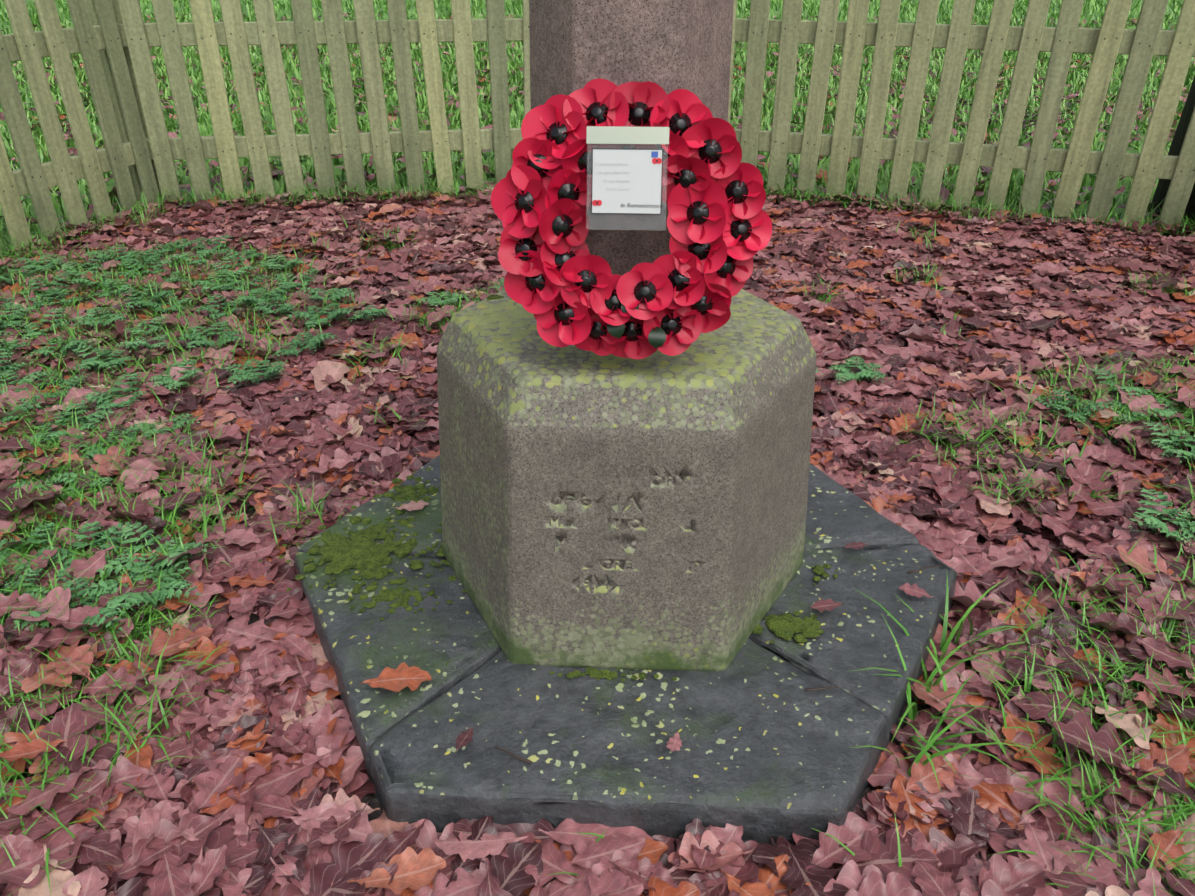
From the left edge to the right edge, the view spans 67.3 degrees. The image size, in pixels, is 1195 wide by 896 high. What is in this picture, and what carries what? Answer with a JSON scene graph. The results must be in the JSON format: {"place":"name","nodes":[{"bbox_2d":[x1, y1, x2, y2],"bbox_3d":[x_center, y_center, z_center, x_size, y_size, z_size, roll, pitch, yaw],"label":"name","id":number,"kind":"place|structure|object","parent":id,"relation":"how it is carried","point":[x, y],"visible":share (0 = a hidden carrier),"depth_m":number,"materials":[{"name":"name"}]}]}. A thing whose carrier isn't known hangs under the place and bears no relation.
{"place":"outdoors","nodes":[
{"label":"outdoors","id":0,"kind":"place"},
{"bbox_2d":[0,0,1194,887],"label":"ground","id":1,"kind":"structure","parent":0,"point":[372,801],"depth_m":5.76,"materials":[{"name":"plant"}]},
{"bbox_2d":[297,455,445,558],"bbox_3d":[-0.276,0.165,1.904,0.320,0.169,0.631,17,34,28],"label":"stone slab","id":2,"kind":"object","parent":1,"relation":"on","point":[428,517],"visible":0.17,"depth_m":1.79,"materials":[{"name":"stone"}]},
{"bbox_2d":[259,494,466,608],"bbox_3d":[-0.419,0.183,1.707,0.413,0.010,0.359,2,30,4],"label":"moss cushion","id":3,"kind":"object","parent":2,"relation":"on","point":[361,551],"visible":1,"depth_m":1.68,"materials":[{"name":"green plant"}]},
{"bbox_2d":[350,455,440,539],"bbox_3d":[-0.400,0.109,1.838,0.206,0.008,0.348,12,32,20],"label":"moss cushion","id":4,"kind":"object","parent":2,"relation":"on","point":[407,492],"visible":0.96,"depth_m":1.86,"materials":[{"name":"green plant"}]},
{"bbox_2d":[432,542,449,609],"bbox_3d":[-0.274,0.195,1.690,0.060,0.006,0.338,2,30,4],"label":"moss cushion","id":5,"kind":"object","parent":2,"relation":"on","point":[439,552],"visible":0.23,"depth_m":1.68,"materials":[{"name":"green plant"}]},
{"bbox_2d":[437,289,816,670],"bbox_3d":[0.045,-0.002,1.560,0.671,0.490,0.596,2,30,4],"label":"pedestal","id":6,"kind":"object","parent":2,"relation":"on","point":[614,511],"visible":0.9,"depth_m":1.34,"materials":[{"name":"stone"}]},
{"bbox_2d":[475,291,510,300],"bbox_3d":[-0.174,-0.252,1.506,0.073,0.006,0.071,2,30,4],"label":"moss","id":7,"kind":"object","parent":6,"relation":"on","point":[490,297],"visible":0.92,"depth_m":1.50,"materials":[{"name":"green plant"}]},
{"bbox_2d":[491,78,771,359],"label":"poppy petals","id":8,"kind":"object","parent":6,"relation":"on","point":[708,188],"visible":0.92,"depth_m":1.15,"materials":[{"name":"red paper"}]},
{"bbox_2d":[586,126,667,230],"bbox_3d":[0.036,-0.329,1.098,0.099,0.116,0.045,2,30,4],"label":"plastic sleeve","id":9,"kind":"object","parent":8,"relation":"attached to","point":[651,222],"visible":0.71,"depth_m":1.10,"materials":[{"name":"clear plastic"}]},
{"bbox_2d":[591,148,662,214],"bbox_3d":[0.036,-0.325,1.095,0.087,0.073,0.027,2,30,4],"label":"card border","id":10,"kind":"object","parent":9,"relation":"attached to","point":[627,149],"visible":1,"depth_m":1.09,"materials":[{"name":"grey paper"}]},
{"bbox_2d":[592,158,661,205],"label":"red poppy emblems","id":11,"kind":"object","parent":9,"relation":"attached to","point":[653,162],"visible":1,"depth_m":1.09,"materials":[{"name":"red"}]},
{"bbox_2d":[592,149,661,214],"bbox_3d":[0.036,-0.325,1.096,0.087,0.073,0.027,2,30,4],"label":"card","id":12,"kind":"object","parent":9,"relation":"in","point":[643,177],"visible":1,"depth_m":1.10,"materials":[{"name":"white paper"}]},
{"bbox_2d":[621,203,661,207],"bbox_3d":[0.054,-0.297,1.100,0.051,0.005,0.001,2,11,2],"label":"printed text","id":13,"kind":"object","parent":12,"relation":"attached to","point":[643,205],"visible":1,"depth_m":1.10},
{"bbox_2d":[651,151,657,157],"bbox_3d":[0.069,-0.356,1.088,0.008,0.007,0.002,2,30,4],"label":"blue emblem","id":14,"kind":"object","parent":12,"relation":"attached to","point":[654,154],"visible":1,"depth_m":1.09,"materials":[{"name":"blue paper"}]},
{"bbox_2d":[586,126,668,143],"bbox_3d":[0.037,-0.378,1.085,0.100,0.019,0.010,2,30,4],"label":"card header strip","id":15,"kind":"object","parent":9,"relation":"attached to","point":[622,135],"visible":1,"depth_m":1.08,"materials":[{"name":"beige paper"}]},
{"bbox_2d":[515,102,751,340],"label":"poppy centers","id":16,"kind":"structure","parent":8,"relation":"attached to","point":[697,211],"depth_m":1.15,"materials":[{"name":"black plastic"}]},
{"bbox_2d":[607,304,665,347],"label":"wreath leaves","id":17,"kind":"object","parent":8,"relation":"attached to","point":[657,337],"visible":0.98,"depth_m":1.18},
{"bbox_2d":[529,0,733,275],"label":"stone pillar","id":18,"kind":"structure","parent":6,"relation":"on","point":[668,46],"depth_m":1.15,"materials":[{"name":"stone"}]},
{"bbox_2d":[359,500,934,751],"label":"leaves","id":19,"kind":"object","parent":2,"relation":"on","point":[401,676],"visible":0.98,"depth_m":1.39,"materials":[{"name":"red plant"}]},
{"bbox_2d":[294,552,501,783],"bbox_3d":[-0.321,0.342,1.597,0.316,0.167,0.524,-14,33,-23],"label":"stone slab","id":20,"kind":"object","parent":1,"relation":"on","point":[358,647],"visible":0.42,"depth_m":1.49,"materials":[{"name":"grey stone"}]},
{"bbox_2d":[333,578,453,622],"bbox_3d":[-0.363,0.265,1.566,0.229,0.006,0.123,2,30,4],"label":"moss cushion","id":21,"kind":"object","parent":20,"relation":"on","point":[402,601],"visible":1,"depth_m":1.57,"materials":[{"name":"green plant"}]},
{"bbox_2d":[0,0,1194,255],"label":"picket fence","id":22,"kind":"object","parent":1,"relation":"on","point":[122,82],"visible":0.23,"depth_m":3.88,"materials":[{"name":"green wood"}]},
{"bbox_2d":[2,26,1194,191],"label":"fence nails","id":23,"kind":"object","parent":22,"relation":"attached to","point":[528,27],"visible":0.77,"depth_m":3.88,"materials":[{"name":"grey metal"}]},
{"bbox_2d":[0,373,1194,895],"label":"leaves","id":24,"kind":"object","parent":1,"relation":"on","point":[880,873],"visible":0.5,"depth_m":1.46,"materials":[{"name":"red plant"}]},
{"bbox_2d":[0,187,1194,472],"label":"leaves","id":25,"kind":"object","parent":1,"relation":"on","point":[1042,317],"visible":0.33,"depth_m":3.04,"materials":[{"name":"red plant"}]},
{"bbox_2d":[0,175,1194,895],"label":"grass","id":26,"kind":"structure","parent":1,"relation":"on","point":[1182,809],"depth_m":1.92,"materials":[{"name":"green plant"}]},
{"bbox_2d":[0,235,1194,631],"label":"herbs","id":27,"kind":"object","parent":1,"relation":"on","point":[176,581],"visible":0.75,"depth_m":2.45,"materials":[{"name":"green plant"}]},
{"bbox_2d":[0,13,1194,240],"bbox_3d":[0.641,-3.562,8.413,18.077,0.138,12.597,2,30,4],"label":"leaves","id":28,"kind":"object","parent":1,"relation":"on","point":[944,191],"visible":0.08,"depth_m":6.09,"materials":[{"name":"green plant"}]},
{"bbox_2d":[370,638,886,847],"bbox_3d":[0.057,0.455,1.400,0.765,0.166,0.381,2,30,4],"label":"stone slab","id":29,"kind":"object","parent":1,"relation":"on","point":[764,753],"visible":0.62,"depth_m":1.28,"materials":[{"name":"grey stone"}]},
{"bbox_2d":[435,663,676,682],"bbox_3d":[-0.026,0.350,1.418,0.468,0.004,0.042,2,30,4],"label":"moss cushion","id":30,"kind":"object","parent":29,"relation":"on","point":[599,674],"visible":1,"depth_m":1.41,"materials":[{"name":"green plant"}]},
{"bbox_2d":[495,86,1173,763],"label":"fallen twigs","id":31,"kind":"object","parent":1,"relation":"on","point":[927,566],"visible":0.42,"depth_m":5.50,"materials":[{"name":"brown"}]},
{"bbox_2d":[749,544,956,751],"bbox_3d":[0.429,0.325,1.627,0.332,0.164,0.471,18,34,28],"label":"stone slab","id":32,"kind":"object","parent":1,"relation":"on","point":[857,635],"visible":0.5,"depth_m":1.53,"materials":[{"name":"grey stone"}]},
{"bbox_2d":[752,610,823,643],"bbox_3d":[0.314,0.300,1.502,0.133,0.010,0.077,-6,30,-11],"label":"moss cushion","id":33,"kind":"object","parent":32,"relation":"on","point":[786,626],"visible":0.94,"depth_m":1.50,"materials":[{"name":"green plant"}]},
{"bbox_2d":[811,564,837,584],"bbox_3d":[0.414,0.229,1.630,0.050,0.005,0.066,2,30,4],"label":"moss cushion","id":34,"kind":"object","parent":32,"relation":"on","point":[818,570],"visible":1,"depth_m":1.63,"materials":[{"name":"green plant"}]},
{"bbox_2d":[804,463,918,549],"bbox_3d":[0.363,0.160,1.916,0.315,0.167,0.542,-14,33,-24],"label":"stone slab","id":35,"kind":"object","parent":1,"relation":"on","point":[838,516],"visible":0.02,"depth_m":1.78,"materials":[{"name":"grey stone"}]},
{"bbox_2d":[847,575,1060,790],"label":"slab edge grass","id":36,"kind":"structure","parent":1,"relation":"on","point":[914,713],"depth_m":1.43,"materials":[{"name":"green plant"}]},
{"bbox_2d":[1148,76,1194,227],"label":"oak tree","id":37,"kind":"object","parent":1,"relation":"on","point":[1160,193],"visible":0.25,"depth_m":3.85,"materials":[{"name":"plant"}]}
]}

